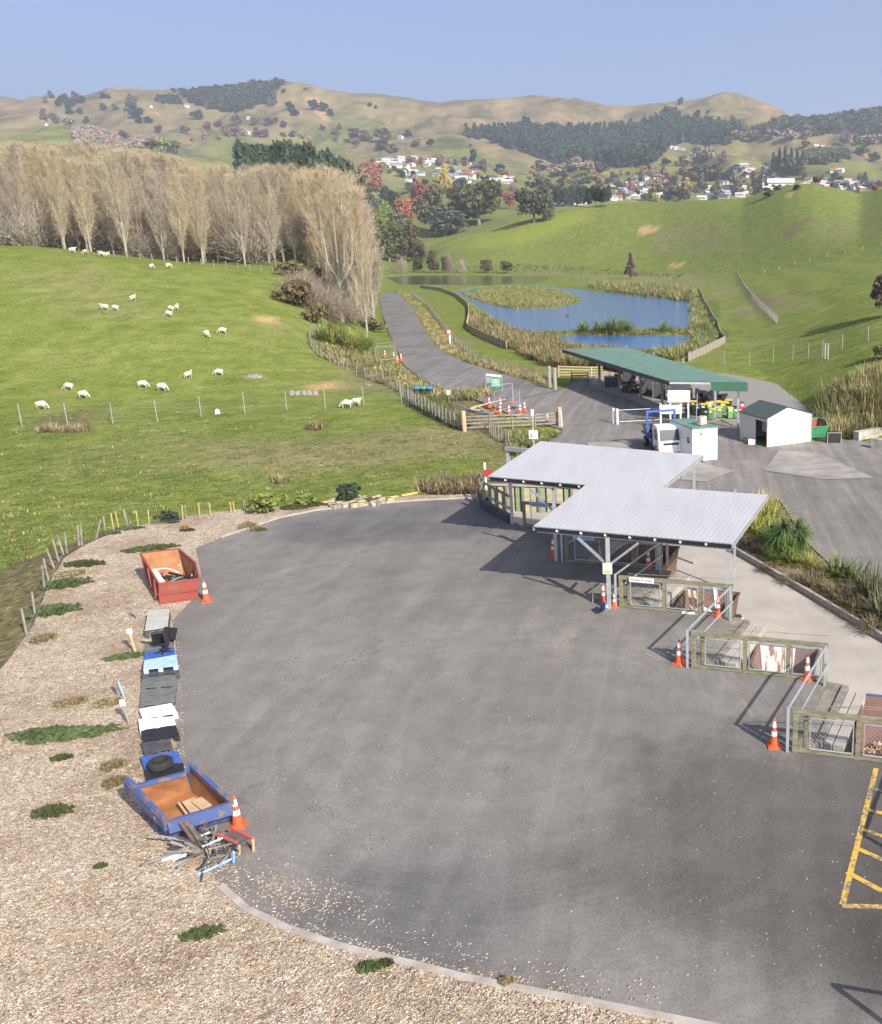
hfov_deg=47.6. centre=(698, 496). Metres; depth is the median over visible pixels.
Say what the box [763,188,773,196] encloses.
tree
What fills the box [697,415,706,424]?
air conditioner
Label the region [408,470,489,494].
dry scrub
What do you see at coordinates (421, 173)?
house
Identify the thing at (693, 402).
wheelie bin
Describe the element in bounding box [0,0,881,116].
sky
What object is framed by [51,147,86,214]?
bare poplar
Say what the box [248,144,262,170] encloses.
pine tree
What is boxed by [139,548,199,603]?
waste skip
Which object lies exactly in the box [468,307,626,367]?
reeds
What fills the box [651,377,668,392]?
storage rack
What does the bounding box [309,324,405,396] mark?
paddock fence
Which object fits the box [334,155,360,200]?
pine tree
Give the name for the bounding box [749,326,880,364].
deer fence
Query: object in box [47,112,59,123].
tree
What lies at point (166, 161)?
bare poplar
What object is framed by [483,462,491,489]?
marker post
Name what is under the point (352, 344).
flax bush
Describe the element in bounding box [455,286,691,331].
pond water
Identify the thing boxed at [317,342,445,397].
rough grass
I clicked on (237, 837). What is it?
broken bench
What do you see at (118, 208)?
bare poplar
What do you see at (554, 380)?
gate post
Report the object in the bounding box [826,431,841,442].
tyre crate
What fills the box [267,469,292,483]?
brown tussock
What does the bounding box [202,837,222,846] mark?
tube
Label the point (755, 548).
dry tuft
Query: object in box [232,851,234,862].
pipe
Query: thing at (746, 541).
dry tuft
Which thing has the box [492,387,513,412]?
barrier panel
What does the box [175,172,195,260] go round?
bare poplar
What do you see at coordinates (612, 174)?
tree
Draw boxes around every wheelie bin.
[685,404,692,414]
[690,400,695,411]
[695,404,701,414]
[700,403,706,413]
[702,408,708,419]
[704,401,712,407]
[708,408,715,419]
[716,406,722,416]
[720,401,726,411]
[725,399,731,405]
[726,406,733,417]
[733,406,736,417]
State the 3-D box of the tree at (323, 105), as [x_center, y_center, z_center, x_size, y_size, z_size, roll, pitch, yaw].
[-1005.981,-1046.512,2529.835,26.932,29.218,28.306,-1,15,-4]
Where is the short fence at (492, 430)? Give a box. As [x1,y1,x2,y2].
[488,419,508,441]
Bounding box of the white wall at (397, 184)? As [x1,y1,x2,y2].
[383,181,406,187]
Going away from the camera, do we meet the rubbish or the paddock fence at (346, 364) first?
the rubbish
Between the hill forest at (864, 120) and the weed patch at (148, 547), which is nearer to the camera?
the weed patch at (148, 547)
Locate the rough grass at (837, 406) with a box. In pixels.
[808,360,881,439]
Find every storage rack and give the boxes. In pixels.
[621,368,633,383]
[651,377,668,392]
[669,384,691,389]
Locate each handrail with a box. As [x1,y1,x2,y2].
[560,534,573,561]
[614,543,662,605]
[686,585,785,667]
[785,645,878,751]
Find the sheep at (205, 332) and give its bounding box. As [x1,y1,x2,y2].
[203,330,210,336]
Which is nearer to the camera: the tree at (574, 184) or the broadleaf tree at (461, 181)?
the broadleaf tree at (461, 181)
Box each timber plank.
[178,802,187,813]
[182,797,200,812]
[191,800,203,809]
[196,797,211,807]
[687,589,692,608]
[693,591,696,609]
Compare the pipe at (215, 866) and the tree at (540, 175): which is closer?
the pipe at (215, 866)
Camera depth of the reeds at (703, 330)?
167.77 m
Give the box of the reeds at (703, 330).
[642,291,725,360]
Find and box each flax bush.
[310,320,332,340]
[313,318,346,334]
[316,325,343,343]
[326,328,360,347]
[330,323,354,336]
[336,331,360,349]
[343,327,375,342]
[350,332,372,352]
[358,334,384,349]
[363,332,378,346]
[570,318,593,332]
[587,314,621,333]
[588,318,608,333]
[604,317,632,333]
[617,319,641,332]
[656,318,678,332]
[740,510,812,547]
[743,507,781,542]
[753,490,809,535]
[755,544,787,566]
[774,542,809,570]
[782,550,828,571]
[803,548,872,586]
[822,558,881,603]
[824,554,881,587]
[852,583,881,625]
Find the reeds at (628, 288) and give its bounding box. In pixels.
[585,279,698,301]
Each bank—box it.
[0,497,486,668]
[493,482,570,511]
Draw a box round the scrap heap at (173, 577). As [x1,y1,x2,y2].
[160,572,187,581]
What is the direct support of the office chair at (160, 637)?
on the plastic pallet at (150, 655)
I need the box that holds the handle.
[185,854,204,866]
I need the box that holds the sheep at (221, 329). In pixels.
[216,327,226,333]
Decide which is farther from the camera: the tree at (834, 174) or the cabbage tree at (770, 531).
the tree at (834, 174)
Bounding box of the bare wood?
[69,123,162,150]
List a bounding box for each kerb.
[217,496,720,1023]
[736,547,881,640]
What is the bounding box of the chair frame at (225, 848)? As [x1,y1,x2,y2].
[205,840,237,858]
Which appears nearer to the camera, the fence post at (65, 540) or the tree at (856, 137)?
the fence post at (65, 540)
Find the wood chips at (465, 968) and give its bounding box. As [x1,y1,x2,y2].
[242,903,610,1001]
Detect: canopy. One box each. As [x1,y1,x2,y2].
[487,441,703,563]
[533,482,768,612]
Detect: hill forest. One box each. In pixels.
[154,93,184,103]
[177,77,285,112]
[742,105,881,136]
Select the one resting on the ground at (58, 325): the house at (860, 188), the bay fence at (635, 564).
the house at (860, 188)
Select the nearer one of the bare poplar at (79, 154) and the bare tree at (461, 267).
the bare poplar at (79, 154)
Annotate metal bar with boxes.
[168,572,192,578]
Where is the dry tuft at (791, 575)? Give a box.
[774,569,799,587]
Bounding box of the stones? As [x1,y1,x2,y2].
[325,494,394,508]
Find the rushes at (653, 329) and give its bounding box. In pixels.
[539,325,688,335]
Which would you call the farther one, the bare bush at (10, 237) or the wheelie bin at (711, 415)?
the bare bush at (10, 237)
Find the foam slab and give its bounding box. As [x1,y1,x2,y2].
[711,587,716,607]
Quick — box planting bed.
[736,502,881,629]
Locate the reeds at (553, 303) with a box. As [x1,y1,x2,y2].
[463,286,580,307]
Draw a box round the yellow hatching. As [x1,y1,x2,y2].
[839,768,881,908]
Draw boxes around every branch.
[469,399,505,408]
[470,408,490,413]
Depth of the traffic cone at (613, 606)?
37.27 m
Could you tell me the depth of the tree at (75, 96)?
2567.65 m
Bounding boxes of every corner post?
[461,411,465,431]
[557,407,561,425]
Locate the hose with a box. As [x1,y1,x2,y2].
[454,403,493,413]
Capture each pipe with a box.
[198,858,231,875]
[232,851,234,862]
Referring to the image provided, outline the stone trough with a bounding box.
[243,374,262,378]
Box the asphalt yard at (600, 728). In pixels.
[172,498,881,1023]
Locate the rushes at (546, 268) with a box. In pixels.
[383,264,682,278]
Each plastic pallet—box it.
[138,716,175,734]
[139,703,178,718]
[140,687,176,707]
[141,673,176,689]
[141,725,179,741]
[141,738,173,755]
[141,751,181,774]
[142,668,179,679]
[143,648,174,663]
[143,655,178,676]
[144,641,173,655]
[145,609,170,638]
[145,762,184,780]
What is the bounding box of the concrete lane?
[507,511,881,694]
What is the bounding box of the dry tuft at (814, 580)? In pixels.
[791,568,832,592]
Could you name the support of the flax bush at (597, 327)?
on the ground at (58, 325)
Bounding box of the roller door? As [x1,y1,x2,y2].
[762,421,766,431]
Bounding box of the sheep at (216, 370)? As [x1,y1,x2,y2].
[212,368,222,375]
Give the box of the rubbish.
[702,607,742,618]
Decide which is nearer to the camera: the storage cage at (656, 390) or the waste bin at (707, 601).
the waste bin at (707, 601)
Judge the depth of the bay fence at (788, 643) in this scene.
31.41 m
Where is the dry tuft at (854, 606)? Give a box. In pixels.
[830,594,870,625]
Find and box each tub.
[413,386,419,392]
[420,386,425,394]
[426,386,432,393]
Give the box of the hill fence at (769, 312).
[737,270,777,322]
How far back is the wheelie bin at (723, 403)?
89.28 m
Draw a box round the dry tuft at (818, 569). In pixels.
[802,561,828,575]
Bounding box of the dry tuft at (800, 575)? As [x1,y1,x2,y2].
[778,566,810,586]
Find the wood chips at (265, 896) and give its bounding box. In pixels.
[243,868,358,910]
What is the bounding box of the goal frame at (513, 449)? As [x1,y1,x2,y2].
[504,446,528,463]
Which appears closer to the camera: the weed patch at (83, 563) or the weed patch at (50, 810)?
the weed patch at (50, 810)
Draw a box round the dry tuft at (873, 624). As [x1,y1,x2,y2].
[844,611,881,638]
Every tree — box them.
[39,107,47,119]
[41,95,47,102]
[47,90,54,97]
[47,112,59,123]
[54,97,62,106]
[58,93,67,103]
[60,116,75,125]
[64,97,75,107]
[65,107,74,113]
[70,91,79,104]
[75,107,82,113]
[78,95,85,103]
[82,116,89,122]
[98,103,107,110]
[99,92,106,97]
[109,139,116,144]
[111,104,119,109]
[118,129,129,139]
[124,93,137,107]
[128,105,143,118]
[134,118,142,123]
[143,116,153,123]
[144,139,158,150]
[154,124,161,132]
[155,138,170,152]
[166,140,180,153]
[180,124,190,133]
[189,110,203,119]
[203,121,211,128]
[213,120,221,125]
[220,126,231,135]
[230,115,241,124]
[230,126,240,136]
[232,137,259,202]
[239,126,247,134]
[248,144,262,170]
[250,116,257,125]
[252,127,261,136]
[254,143,277,199]
[259,128,268,135]
[263,116,273,123]
[268,139,288,207]
[278,138,295,148]
[280,120,286,127]
[280,146,301,191]
[285,101,294,108]
[288,108,299,115]
[288,131,295,136]
[291,140,316,188]
[298,132,305,138]
[302,155,326,174]
[307,99,318,109]
[317,147,335,170]
[319,102,328,111]
[326,108,334,115]
[331,128,340,134]
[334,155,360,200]
[347,128,359,138]
[349,137,360,146]
[355,171,371,227]
[357,161,384,192]
[358,130,372,140]
[370,198,382,213]
[373,127,391,138]
[373,207,386,221]
[373,220,408,261]
[375,139,389,149]
[380,186,391,196]
[380,200,391,220]
[384,190,395,210]
[385,143,398,152]
[387,209,411,257]
[393,198,415,218]
[395,253,408,273]
[396,169,405,176]
[400,223,426,261]
[402,129,411,135]
[405,182,413,190]
[408,181,428,199]
[410,140,419,146]
[411,156,417,163]
[411,184,445,233]
[412,254,422,271]
[421,179,428,184]
[425,205,468,235]
[426,139,434,144]
[426,249,439,272]
[433,174,439,183]
[436,158,442,166]
[439,163,451,189]
[440,257,447,272]
[442,252,454,272]
[446,186,476,221]
[449,166,455,172]
[452,179,459,186]
[454,178,501,224]
[457,260,466,272]
[458,177,467,185]
[469,149,476,161]
[471,162,478,167]
[478,159,486,165]
[479,259,492,272]
[493,164,505,170]
[494,181,504,196]
[500,170,508,175]
[500,260,511,272]
[501,191,514,208]
[508,180,520,191]
[513,184,552,222]
[521,116,530,121]
[528,169,537,175]
[529,181,536,187]
[530,159,547,170]
[537,172,543,177]
[537,179,543,185]
[537,198,554,220]
[548,163,565,176]
[548,186,556,201]
[556,186,562,203]
[559,170,568,178]
[559,180,564,186]
[562,187,569,204]
[564,156,581,170]
[565,177,573,183]
[568,185,574,205]
[571,180,577,187]
[574,185,580,206]
[576,160,595,173]
[579,185,586,206]
[584,187,592,206]
[590,185,598,206]
[593,162,608,174]
[593,171,600,180]
[595,179,600,185]
[595,187,604,206]
[602,184,611,201]
[604,178,612,183]
[609,171,615,178]
[612,179,620,184]
[622,181,627,187]
[628,181,634,187]
[640,165,647,174]
[647,183,662,193]
[652,169,658,176]
[652,192,659,201]
[655,177,662,184]
[660,187,676,199]
[661,158,670,165]
[665,181,673,187]
[669,177,676,184]
[673,155,692,165]
[675,186,689,199]
[677,97,683,104]
[678,166,685,173]
[683,177,693,188]
[686,163,703,180]
[690,146,706,162]
[693,110,699,117]
[694,184,698,191]
[697,163,713,180]
[697,179,707,190]
[698,145,715,159]
[710,182,720,198]
[711,163,722,179]
[718,149,726,166]
[720,169,733,183]
[724,137,731,143]
[730,175,741,189]
[731,130,745,139]
[732,186,739,193]
[742,129,759,140]
[747,181,764,192]
[747,186,752,193]
[755,516,781,549]
[756,511,809,567]
[761,165,767,172]
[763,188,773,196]
[764,128,781,139]
[771,172,778,177]
[774,514,824,560]
[780,128,798,139]
[789,160,805,173]
[798,130,810,139]
[800,171,807,178]
[801,140,810,146]
[812,176,820,182]
[830,171,838,179]
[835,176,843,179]
[839,130,850,146]
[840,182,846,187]
[852,134,860,144]
[854,139,870,155]
[860,134,878,143]
[868,152,880,161]
[870,274,881,307]
[872,184,877,191]
[872,344,881,356]
[875,180,881,186]
[876,134,881,143]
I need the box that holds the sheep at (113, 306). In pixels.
[110,304,118,310]
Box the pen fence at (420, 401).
[404,388,461,429]
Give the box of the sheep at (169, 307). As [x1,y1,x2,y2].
[167,305,173,311]
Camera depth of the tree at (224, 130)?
2160.83 m
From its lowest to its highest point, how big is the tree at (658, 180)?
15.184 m
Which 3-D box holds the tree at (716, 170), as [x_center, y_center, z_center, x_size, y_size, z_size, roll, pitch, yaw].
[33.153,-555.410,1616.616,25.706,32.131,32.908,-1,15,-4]
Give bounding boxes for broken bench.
[215,827,254,854]
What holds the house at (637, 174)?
on the ground at (58, 325)
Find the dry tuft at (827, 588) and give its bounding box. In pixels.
[803,577,847,596]
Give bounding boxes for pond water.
[386,275,546,284]
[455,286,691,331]
[556,335,690,348]
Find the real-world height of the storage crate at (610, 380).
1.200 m
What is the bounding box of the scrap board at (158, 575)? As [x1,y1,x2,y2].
[152,569,164,581]
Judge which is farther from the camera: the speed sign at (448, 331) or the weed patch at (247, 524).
the speed sign at (448, 331)
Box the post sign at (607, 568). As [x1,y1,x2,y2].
[603,563,611,573]
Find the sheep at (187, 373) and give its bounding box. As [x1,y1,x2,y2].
[183,370,192,378]
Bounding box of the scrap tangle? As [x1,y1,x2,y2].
[141,820,255,881]
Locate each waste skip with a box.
[123,762,233,838]
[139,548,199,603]
[812,417,828,437]
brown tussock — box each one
[32,421,94,433]
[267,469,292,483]
[304,419,329,431]
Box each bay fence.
[522,500,560,526]
[564,535,663,569]
[618,573,735,617]
[691,628,827,680]
[792,705,881,761]
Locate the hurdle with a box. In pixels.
[571,372,588,381]
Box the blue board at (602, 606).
[600,601,605,611]
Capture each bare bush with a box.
[0,200,81,246]
[0,204,35,245]
[0,206,35,245]
[4,214,95,248]
[16,203,114,250]
[26,211,121,251]
[35,198,132,252]
[67,198,211,257]
[94,215,151,254]
[103,225,196,259]
[121,206,227,258]
[135,222,214,260]
[168,206,253,259]
[178,203,310,261]
[196,219,306,262]
[257,219,312,257]
[268,273,335,301]
[269,275,354,310]
[270,263,329,290]
[303,288,360,317]
[305,261,354,295]
[311,285,367,323]
[330,280,352,297]
[338,297,376,323]
[344,298,382,314]
[354,310,385,327]
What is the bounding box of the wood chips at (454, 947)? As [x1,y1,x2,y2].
[271,891,660,1002]
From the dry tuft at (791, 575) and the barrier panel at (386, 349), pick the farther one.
the barrier panel at (386, 349)
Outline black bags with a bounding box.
[688,388,727,403]
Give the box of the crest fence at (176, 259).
[86,248,281,271]
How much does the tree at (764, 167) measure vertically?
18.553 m
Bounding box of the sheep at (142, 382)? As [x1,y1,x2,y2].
[137,380,150,387]
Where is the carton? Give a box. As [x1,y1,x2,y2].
[748,439,755,444]
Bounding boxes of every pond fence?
[420,285,506,348]
[688,287,724,361]
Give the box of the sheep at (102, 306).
[98,303,108,309]
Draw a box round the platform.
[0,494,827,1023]
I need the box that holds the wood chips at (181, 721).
[174,642,184,767]
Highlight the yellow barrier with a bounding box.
[401,492,417,495]
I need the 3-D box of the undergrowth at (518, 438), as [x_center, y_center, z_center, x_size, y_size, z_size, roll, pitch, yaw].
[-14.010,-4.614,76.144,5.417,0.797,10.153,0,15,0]
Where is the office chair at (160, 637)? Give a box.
[151,627,171,654]
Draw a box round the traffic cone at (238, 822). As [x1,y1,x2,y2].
[228,795,247,830]
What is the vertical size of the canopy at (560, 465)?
5.664 m
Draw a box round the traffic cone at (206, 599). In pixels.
[201,580,211,603]
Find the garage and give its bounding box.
[738,400,813,446]
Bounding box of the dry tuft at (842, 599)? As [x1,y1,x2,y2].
[821,586,867,615]
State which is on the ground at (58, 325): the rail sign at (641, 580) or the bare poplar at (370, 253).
the bare poplar at (370, 253)
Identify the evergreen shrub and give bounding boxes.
[28,235,80,248]
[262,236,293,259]
[269,278,313,304]
[273,260,305,275]
[291,267,321,283]
[299,302,329,323]
[358,315,380,327]
[367,320,388,331]
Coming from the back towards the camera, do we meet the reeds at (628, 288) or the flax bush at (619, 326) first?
the reeds at (628, 288)
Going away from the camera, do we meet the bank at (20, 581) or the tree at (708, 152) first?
the bank at (20, 581)
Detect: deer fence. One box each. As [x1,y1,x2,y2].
[17,384,408,425]
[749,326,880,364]
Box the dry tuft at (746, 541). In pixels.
[736,534,761,550]
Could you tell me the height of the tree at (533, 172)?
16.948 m
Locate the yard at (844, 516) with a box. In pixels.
[493,371,881,577]
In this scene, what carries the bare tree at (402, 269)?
on the ground at (58, 325)
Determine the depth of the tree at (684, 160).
1771.67 m
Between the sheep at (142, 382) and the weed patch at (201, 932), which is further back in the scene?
the sheep at (142, 382)
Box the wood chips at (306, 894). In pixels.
[223,852,391,924]
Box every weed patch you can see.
[4,724,90,740]
[18,723,128,745]
[24,601,82,617]
[28,632,57,644]
[30,801,74,819]
[38,576,94,590]
[49,753,74,761]
[51,568,91,578]
[52,695,91,707]
[63,558,105,567]
[90,696,128,708]
[93,862,108,869]
[99,530,121,534]
[99,758,126,771]
[101,651,144,661]
[101,774,132,789]
[112,525,145,530]
[120,543,181,553]
[178,924,226,942]
[180,527,194,531]
[237,521,258,528]
[250,527,267,531]
[280,503,307,509]
[301,500,326,506]
[356,958,382,974]
[363,497,376,501]
[379,956,394,967]
[498,974,515,986]
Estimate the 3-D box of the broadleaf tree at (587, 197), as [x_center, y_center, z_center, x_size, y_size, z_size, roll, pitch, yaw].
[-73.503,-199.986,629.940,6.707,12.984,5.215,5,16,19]
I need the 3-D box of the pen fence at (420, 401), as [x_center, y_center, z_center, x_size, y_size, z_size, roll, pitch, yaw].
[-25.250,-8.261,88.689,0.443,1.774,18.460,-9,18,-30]
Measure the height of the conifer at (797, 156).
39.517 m
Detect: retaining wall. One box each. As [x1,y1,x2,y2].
[572,540,627,560]
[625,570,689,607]
[697,618,764,667]
[797,682,866,752]
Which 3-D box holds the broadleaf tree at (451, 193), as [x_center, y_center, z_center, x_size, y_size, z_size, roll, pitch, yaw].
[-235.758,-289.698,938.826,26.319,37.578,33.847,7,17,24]
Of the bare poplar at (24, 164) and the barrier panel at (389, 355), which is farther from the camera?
the bare poplar at (24, 164)
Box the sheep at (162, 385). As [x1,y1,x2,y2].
[156,382,168,390]
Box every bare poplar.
[0,138,30,214]
[0,139,32,240]
[0,149,30,218]
[0,151,14,216]
[0,160,16,245]
[13,139,49,213]
[15,141,49,246]
[17,143,42,220]
[27,145,55,247]
[30,159,52,219]
[35,138,68,210]
[36,143,69,248]
[38,144,70,248]
[49,141,70,217]
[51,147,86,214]
[58,154,84,250]
[60,138,99,211]
[62,156,91,247]
[65,138,86,190]
[66,153,97,251]
[77,142,109,212]
[78,157,108,250]
[88,159,116,253]
[91,155,115,252]
[95,143,127,209]
[98,147,135,255]
[102,154,132,255]
[111,147,142,223]
[112,146,150,257]
[123,158,148,229]
[128,148,154,207]
[128,149,154,218]
[128,152,158,257]
[141,168,173,259]
[142,161,164,222]
[143,150,172,260]
[145,149,176,222]
[148,153,187,260]
[162,165,189,261]
[165,153,184,222]
[174,160,189,216]
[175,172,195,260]
[180,163,210,212]
[180,164,215,262]
[183,170,210,261]
[200,175,225,261]
[203,165,219,220]
[204,165,222,222]
[209,162,240,261]
[212,172,232,222]
[223,171,253,264]
[232,163,256,208]
[233,182,249,233]
[235,170,264,262]
[237,167,255,220]
[248,165,261,213]
[249,165,277,262]
[250,163,278,257]
[253,165,283,265]
[261,162,290,261]
[267,164,285,215]
[276,159,306,259]
[276,164,299,256]
[287,168,308,263]
[288,175,312,267]
[295,165,311,256]
[296,160,372,322]
[297,169,338,280]
[298,166,341,290]
[298,172,320,274]
[312,169,347,286]
[326,169,365,312]
[326,188,355,300]
[327,172,374,306]
[338,189,363,299]
[342,183,376,336]
[350,184,381,304]
[354,198,386,315]
[361,204,379,314]
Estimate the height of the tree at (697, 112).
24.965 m
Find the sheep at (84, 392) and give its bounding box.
[77,390,90,397]
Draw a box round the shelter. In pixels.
[562,345,747,428]
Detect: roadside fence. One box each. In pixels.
[411,290,492,365]
[494,360,547,379]
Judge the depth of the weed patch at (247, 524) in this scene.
47.67 m
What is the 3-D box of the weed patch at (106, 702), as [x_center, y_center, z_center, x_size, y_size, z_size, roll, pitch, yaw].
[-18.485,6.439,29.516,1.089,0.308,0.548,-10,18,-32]
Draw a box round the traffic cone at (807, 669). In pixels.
[799,654,812,682]
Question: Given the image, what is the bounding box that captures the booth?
[669,418,717,459]
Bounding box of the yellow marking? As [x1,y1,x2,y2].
[549,634,753,716]
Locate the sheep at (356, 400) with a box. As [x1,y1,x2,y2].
[351,397,361,404]
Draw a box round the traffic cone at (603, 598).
[599,584,606,603]
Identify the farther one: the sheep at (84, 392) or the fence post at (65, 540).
the sheep at (84, 392)
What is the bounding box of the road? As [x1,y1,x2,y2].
[378,292,557,404]
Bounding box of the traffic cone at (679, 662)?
[671,639,685,666]
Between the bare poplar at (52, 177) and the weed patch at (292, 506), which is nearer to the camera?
the weed patch at (292, 506)
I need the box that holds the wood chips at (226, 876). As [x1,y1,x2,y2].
[198,829,249,897]
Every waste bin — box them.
[610,542,679,571]
[674,588,739,614]
[747,643,819,674]
[853,693,881,755]
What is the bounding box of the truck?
[641,409,679,451]
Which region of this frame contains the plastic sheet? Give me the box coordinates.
[161,852,185,861]
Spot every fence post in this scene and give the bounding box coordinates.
[20,608,27,634]
[30,591,35,616]
[41,565,44,586]
[42,558,49,580]
[45,548,55,568]
[52,539,59,560]
[56,534,64,554]
[63,532,67,553]
[76,525,79,545]
[79,523,82,544]
[95,519,101,539]
[102,516,105,535]
[122,509,128,525]
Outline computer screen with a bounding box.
[167,627,177,640]
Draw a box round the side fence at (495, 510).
[477,473,509,523]
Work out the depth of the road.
126.37 m
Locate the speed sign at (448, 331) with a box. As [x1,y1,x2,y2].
[446,329,451,343]
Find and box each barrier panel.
[374,346,398,360]
[376,342,395,355]
[486,383,515,406]
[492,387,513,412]
[511,388,522,411]
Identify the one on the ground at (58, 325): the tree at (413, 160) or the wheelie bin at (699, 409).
the tree at (413, 160)
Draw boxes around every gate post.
[547,366,551,387]
[553,368,556,389]
[612,408,614,423]
[616,409,618,423]
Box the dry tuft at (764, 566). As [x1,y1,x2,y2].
[757,562,776,574]
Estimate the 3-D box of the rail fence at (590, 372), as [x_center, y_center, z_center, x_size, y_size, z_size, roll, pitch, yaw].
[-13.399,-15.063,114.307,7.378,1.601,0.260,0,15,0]
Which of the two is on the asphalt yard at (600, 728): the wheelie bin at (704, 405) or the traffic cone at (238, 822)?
the traffic cone at (238, 822)
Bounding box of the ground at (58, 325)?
[0,81,881,577]
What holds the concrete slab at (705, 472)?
on the yard at (844, 516)
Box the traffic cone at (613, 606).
[611,593,618,608]
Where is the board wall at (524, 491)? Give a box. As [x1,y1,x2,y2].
[489,483,578,512]
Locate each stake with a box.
[113,680,120,695]
[117,681,124,696]
[119,699,130,723]
[126,628,136,651]
[131,606,138,618]
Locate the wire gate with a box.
[618,408,659,421]
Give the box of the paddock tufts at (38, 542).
[0,410,507,568]
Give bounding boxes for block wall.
[853,426,881,440]
[871,437,881,449]
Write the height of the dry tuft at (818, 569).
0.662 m
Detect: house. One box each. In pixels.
[380,158,388,162]
[391,163,402,167]
[393,158,401,162]
[402,164,409,168]
[404,177,412,181]
[415,171,425,175]
[423,162,431,167]
[448,173,459,176]
[459,173,467,178]
[465,173,475,179]
[488,175,497,180]
[501,179,512,183]
[611,195,617,200]
[617,195,622,200]
[631,195,639,198]
[634,173,641,176]
[638,181,644,185]
[642,175,650,180]
[697,195,706,199]
[704,193,713,198]
[718,194,729,198]
[723,185,730,189]
[735,192,745,197]
[739,163,748,167]
[767,178,794,189]
[829,168,835,172]
[835,168,844,172]
[851,184,861,189]
[856,186,866,191]
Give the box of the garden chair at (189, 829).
[172,820,204,861]
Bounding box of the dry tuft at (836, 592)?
[810,579,861,604]
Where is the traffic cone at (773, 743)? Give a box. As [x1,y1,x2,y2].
[766,717,781,749]
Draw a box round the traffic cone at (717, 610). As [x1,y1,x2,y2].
[712,594,723,617]
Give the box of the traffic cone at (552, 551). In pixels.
[548,538,558,557]
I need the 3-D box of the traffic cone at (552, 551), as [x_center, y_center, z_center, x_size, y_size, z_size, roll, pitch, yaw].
[-6.684,2.348,43.311,0.380,0.900,0.380,-11,19,-36]
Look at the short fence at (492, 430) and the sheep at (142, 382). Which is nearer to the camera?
the short fence at (492, 430)
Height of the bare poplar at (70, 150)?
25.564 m
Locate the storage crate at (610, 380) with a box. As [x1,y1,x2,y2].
[604,375,617,386]
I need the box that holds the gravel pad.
[695,373,814,426]
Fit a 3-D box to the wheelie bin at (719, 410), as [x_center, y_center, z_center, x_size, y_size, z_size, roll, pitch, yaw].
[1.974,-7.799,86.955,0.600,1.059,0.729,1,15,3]
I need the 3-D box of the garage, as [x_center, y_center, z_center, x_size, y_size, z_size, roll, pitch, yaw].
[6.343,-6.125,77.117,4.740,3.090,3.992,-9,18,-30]
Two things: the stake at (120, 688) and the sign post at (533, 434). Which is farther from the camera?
the sign post at (533, 434)
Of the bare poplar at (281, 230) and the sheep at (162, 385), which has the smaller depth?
the sheep at (162, 385)
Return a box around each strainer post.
[824,343,825,358]
[827,343,828,359]
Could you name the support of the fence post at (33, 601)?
on the bank at (20, 581)
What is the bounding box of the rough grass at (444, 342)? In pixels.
[396,291,547,383]
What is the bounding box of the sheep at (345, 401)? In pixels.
[339,399,351,407]
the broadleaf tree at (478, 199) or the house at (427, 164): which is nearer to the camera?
the broadleaf tree at (478, 199)
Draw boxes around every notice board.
[660,404,681,423]
[668,390,689,418]
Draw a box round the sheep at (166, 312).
[163,310,171,316]
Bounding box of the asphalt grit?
[186,522,879,983]
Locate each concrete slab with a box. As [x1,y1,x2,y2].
[587,442,633,448]
[588,373,720,422]
[679,462,734,480]
[765,450,873,478]
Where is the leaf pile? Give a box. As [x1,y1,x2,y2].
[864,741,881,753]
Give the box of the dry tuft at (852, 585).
[838,578,860,597]
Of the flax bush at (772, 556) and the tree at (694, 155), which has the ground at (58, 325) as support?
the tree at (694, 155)
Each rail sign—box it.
[529,502,546,506]
[573,536,593,539]
[629,577,653,583]
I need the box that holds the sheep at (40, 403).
[34,400,49,408]
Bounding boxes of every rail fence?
[466,412,557,431]
[558,366,617,376]
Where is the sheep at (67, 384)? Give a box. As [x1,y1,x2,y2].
[62,382,72,389]
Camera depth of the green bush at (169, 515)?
48.39 m
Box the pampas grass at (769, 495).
[758,487,785,511]
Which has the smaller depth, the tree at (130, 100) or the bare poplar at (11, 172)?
the bare poplar at (11, 172)
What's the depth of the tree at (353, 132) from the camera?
2367.50 m
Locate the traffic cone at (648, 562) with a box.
[645,549,652,569]
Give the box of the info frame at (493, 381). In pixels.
[485,374,502,391]
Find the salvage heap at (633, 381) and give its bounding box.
[622,375,644,392]
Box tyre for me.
[147,755,173,771]
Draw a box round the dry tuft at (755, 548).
[743,541,768,555]
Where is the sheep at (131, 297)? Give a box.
[129,294,135,300]
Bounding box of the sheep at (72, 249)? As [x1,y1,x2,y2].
[68,247,76,252]
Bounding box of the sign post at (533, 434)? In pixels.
[529,409,537,445]
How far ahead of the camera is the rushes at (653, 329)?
178.91 m
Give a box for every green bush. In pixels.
[152,510,181,522]
[246,493,289,513]
[294,495,316,504]
[335,482,361,500]
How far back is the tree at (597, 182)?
1545.38 m
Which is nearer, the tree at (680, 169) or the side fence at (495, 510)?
the side fence at (495, 510)
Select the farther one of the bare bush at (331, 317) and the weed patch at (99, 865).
the bare bush at (331, 317)
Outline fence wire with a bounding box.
[26,512,244,638]
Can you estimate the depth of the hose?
90.38 m
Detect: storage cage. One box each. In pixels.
[642,378,656,393]
[652,382,665,397]
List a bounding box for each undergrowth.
[402,390,474,431]
[438,384,497,402]
[500,427,562,455]
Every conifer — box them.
[623,252,638,278]
[770,152,775,169]
[773,156,778,172]
[777,147,781,169]
[781,145,786,171]
[784,154,790,174]
[788,147,794,171]
[795,149,798,161]
[796,156,802,176]
[801,149,806,168]
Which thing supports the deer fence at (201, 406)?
on the ground at (58, 325)

